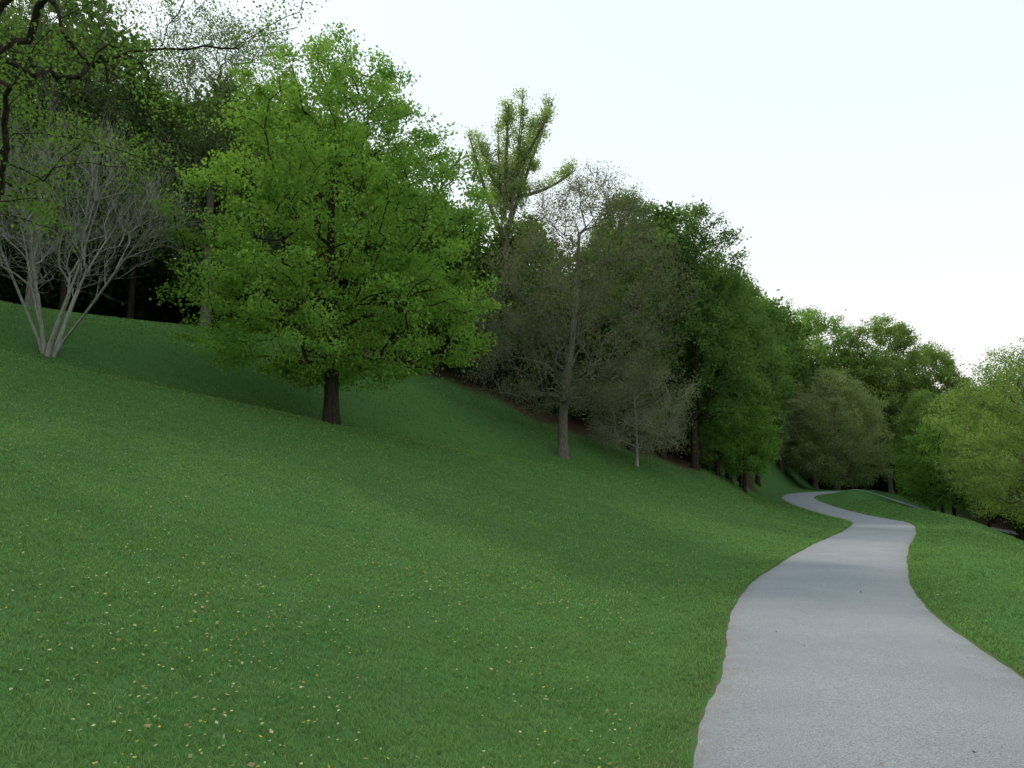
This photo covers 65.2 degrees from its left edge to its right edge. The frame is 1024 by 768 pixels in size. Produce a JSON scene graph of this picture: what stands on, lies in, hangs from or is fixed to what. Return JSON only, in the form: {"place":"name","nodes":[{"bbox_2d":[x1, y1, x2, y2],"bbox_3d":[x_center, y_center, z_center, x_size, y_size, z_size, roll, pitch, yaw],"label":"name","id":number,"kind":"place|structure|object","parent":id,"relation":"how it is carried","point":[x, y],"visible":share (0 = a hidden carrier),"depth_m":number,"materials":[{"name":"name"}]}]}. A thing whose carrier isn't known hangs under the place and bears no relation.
{"place":"outdoors","nodes":[
{"label":"outdoors","id":0,"kind":"place"},
{"bbox_2d":[0,300,1023,767],"bbox_3d":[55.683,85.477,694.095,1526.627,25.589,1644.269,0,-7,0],"label":"grass hillside","id":1,"kind":"structure","parent":0,"point":[776,485],"depth_m":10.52,"materials":[{"name":"green plant"}]},
{"bbox_2d":[0,0,178,306],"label":"ash tree","id":2,"kind":"object","parent":1,"relation":"on","point":[28,300],"visible":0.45,"depth_m":36.13,"materials":[{"name":"green plant"}]},
{"bbox_2d":[0,69,210,356],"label":"birch tree","id":3,"kind":"object","parent":1,"relation":"on","point":[45,349],"visible":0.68,"depth_m":24.61,"materials":[{"name":"grey plant"}]},
{"bbox_2d":[0,0,326,259],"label":"elm tree","id":4,"kind":"object","parent":1,"relation":"on","point":[6,46],"visible":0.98,"depth_m":18.04,"materials":[{"name":"green plant"}]},
{"bbox_2d":[81,0,338,326],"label":"ash tree","id":5,"kind":"object","parent":1,"relation":"on","point":[211,194],"visible":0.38,"depth_m":40.06,"materials":[{"name":"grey plant"}]},
{"bbox_2d":[0,369,639,767],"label":"dandelion flowers","id":6,"kind":"object","parent":1,"relation":"on","point":[272,593],"visible":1,"depth_m":7.14,"materials":[{"name":"yellow plant"}]},
{"bbox_2d":[140,18,511,425],"bbox_3d":[-5.944,-5.350,26.647,11.779,13.794,11.494,3,-8,-23],"label":"maple tree","id":7,"kind":"object","parent":1,"relation":"on","point":[351,360],"visible":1,"depth_m":25.16,"materials":[{"name":"green plant"}]},
{"bbox_2d":[2,334,958,767],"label":"fallen leaves","id":8,"kind":"object","parent":1,"relation":"on","point":[350,584],"visible":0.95,"depth_m":8.31,"materials":[{"name":"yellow plant"}]},
{"bbox_2d":[0,0,1023,540],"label":"distant forest","id":9,"kind":"object","parent":1,"relation":"on","point":[778,324],"visible":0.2,"depth_m":47.36,"materials":[{"name":"green plant"}]},
{"bbox_2d":[0,215,1023,539],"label":"understory shrubs","id":10,"kind":"object","parent":1,"relation":"on","point":[156,309],"visible":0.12,"depth_m":48.66,"materials":[{"name":"green plant"}]},
{"bbox_2d":[460,84,577,385],"bbox_3d":[0.467,-8.718,49.060,6.782,20.141,5.748,-3,-8,23],"label":"larch tree","id":11,"kind":"object","parent":1,"relation":"on","point":[512,179],"visible":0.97,"depth_m":48.94,"materials":[{"name":"green plant"}]},
{"bbox_2d":[435,155,710,459],"bbox_3d":[2.777,-3.631,38.975,13.232,14.758,11.449,0,-7,0],"label":"oak tree","id":12,"kind":"object","parent":1,"relation":"on","point":[568,392],"visible":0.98,"depth_m":37.91,"materials":[{"name":"grey plant"}]},
{"bbox_2d":[557,187,710,442],"bbox_3d":[8.181,-4.690,54.230,10.967,17.744,9.826,2,-8,-13],"label":"beech tree","id":13,"kind":"object","parent":1,"relation":"on","point":[599,240],"visible":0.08,"depth_m":52.99,"materials":[{"name":"green plant"}]},
{"bbox_2d":[570,345,712,466],"bbox_3d":[6.539,1.263,42.319,7.933,6.542,7.116,0,-7,0],"label":"dogwood tree","id":14,"kind":"object","parent":1,"relation":"on","point":[648,424],"visible":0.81,"depth_m":42.03,"materials":[{"name":"green plant"}]},
{"bbox_2d":[619,196,779,470],"bbox_3d":[11.527,-3.301,50.632,9.826,17.744,10.967,0,-7,0],"label":"beech tree","id":15,"kind":"object","parent":1,"relation":"on","point":[723,332],"visible":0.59,"depth_m":48.79,"materials":[{"name":"green plant"}]},
{"bbox_2d":[681,392,755,476],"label":"young maple tree","id":16,"kind":"object","parent":1,"relation":"on","point":[710,440],"visible":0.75,"depth_m":51.82,"materials":[{"name":"green plant"}]},
{"bbox_2d":[675,267,797,481],"bbox_3d":[15.386,-0.947,58.698,9.040,16.324,10.090,6,-9,-37],"label":"beech tree","id":17,"kind":"object","parent":1,"relation":"on","point":[776,378],"visible":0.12,"depth_m":57.05,"materials":[{"name":"green plant"}]},
{"bbox_2d":[703,391,787,493],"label":"young maple tree","id":18,"kind":"object","parent":1,"relation":"on","point":[764,449],"visible":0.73,"depth_m":53.01,"materials":[{"name":"green plant"}]},
{"bbox_2d":[758,293,814,383],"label":"linden tree","id":19,"kind":"object","parent":1,"relation":"on","point":[804,355],"visible":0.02,"depth_m":92.72,"materials":[{"name":"green plant"}]},
{"bbox_2d":[759,374,827,471],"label":"willow tree","id":20,"kind":"object","parent":1,"relation":"on","point":[792,447],"visible":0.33,"depth_m":83.94,"materials":[{"name":"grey plant"}]},
{"bbox_2d":[781,305,883,488],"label":"linden tree","id":21,"kind":"object","parent":1,"relation":"on","point":[824,355],"visible":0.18,"depth_m":99.11,"materials":[{"name":"green plant"}]},
{"bbox_2d":[775,365,900,489],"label":"willow tree","id":22,"kind":"object","parent":1,"relation":"on","point":[851,427],"visible":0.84,"depth_m":83.02,"materials":[{"name":"green plant"}]},
{"bbox_2d":[831,313,955,493],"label":"poplar tree","id":23,"kind":"object","parent":1,"relation":"on","point":[894,364],"visible":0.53,"depth_m":96.94,"materials":[{"name":"green plant"}]},
{"bbox_2d":[886,388,972,511],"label":"beech tree","id":24,"kind":"object","parent":1,"relation":"on","point":[911,412],"visible":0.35,"depth_m":70.08,"materials":[{"name":"green plant"}]},
{"bbox_2d":[895,339,979,454],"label":"poplar tree","id":25,"kind":"object","parent":1,"relation":"on","point":[944,359],"visible":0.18,"depth_m":98.54,"materials":[{"name":"green plant"}]},
{"bbox_2d":[887,414,988,514],"bbox_3d":[32.804,6.859,61.772,7.193,9.054,7.506,-6,-10,40],"label":"young maple tree","id":26,"kind":"object","parent":1,"relation":"on","point":[923,459],"visible":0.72,"depth_m":61.35,"materials":[{"name":"green plant"}]},
{"bbox_2d":[913,392,984,516],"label":"beech tree","id":27,"kind":"object","parent":1,"relation":"on","point":[953,511],"visible":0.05,"depth_m":75.18,"materials":[{"name":"green plant"}]},
{"bbox_2d":[911,336,1023,522],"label":"locust tree","id":28,"kind":"object","parent":1,"relation":"on","point":[983,400],"visible":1,"depth_m":45.40,"materials":[{"name":"green plant"}]},
{"bbox_2d":[947,374,1023,531],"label":"locust tree","id":29,"kind":"object","parent":1,"relation":"on","point":[1017,519],"visible":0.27,"depth_m":53.36,"materials":[{"name":"green plant"}]},
{"bbox_2d":[4,0,1023,392],"label":"sky","id":30,"kind":"structure","parent":0,"point":[869,154],"materials":[{"name":"white"}]},
{"bbox_2d":[693,489,1023,767],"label":"gravel path","id":31,"kind":"structure","parent":0,"point":[837,683],"depth_m":6.74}
]}

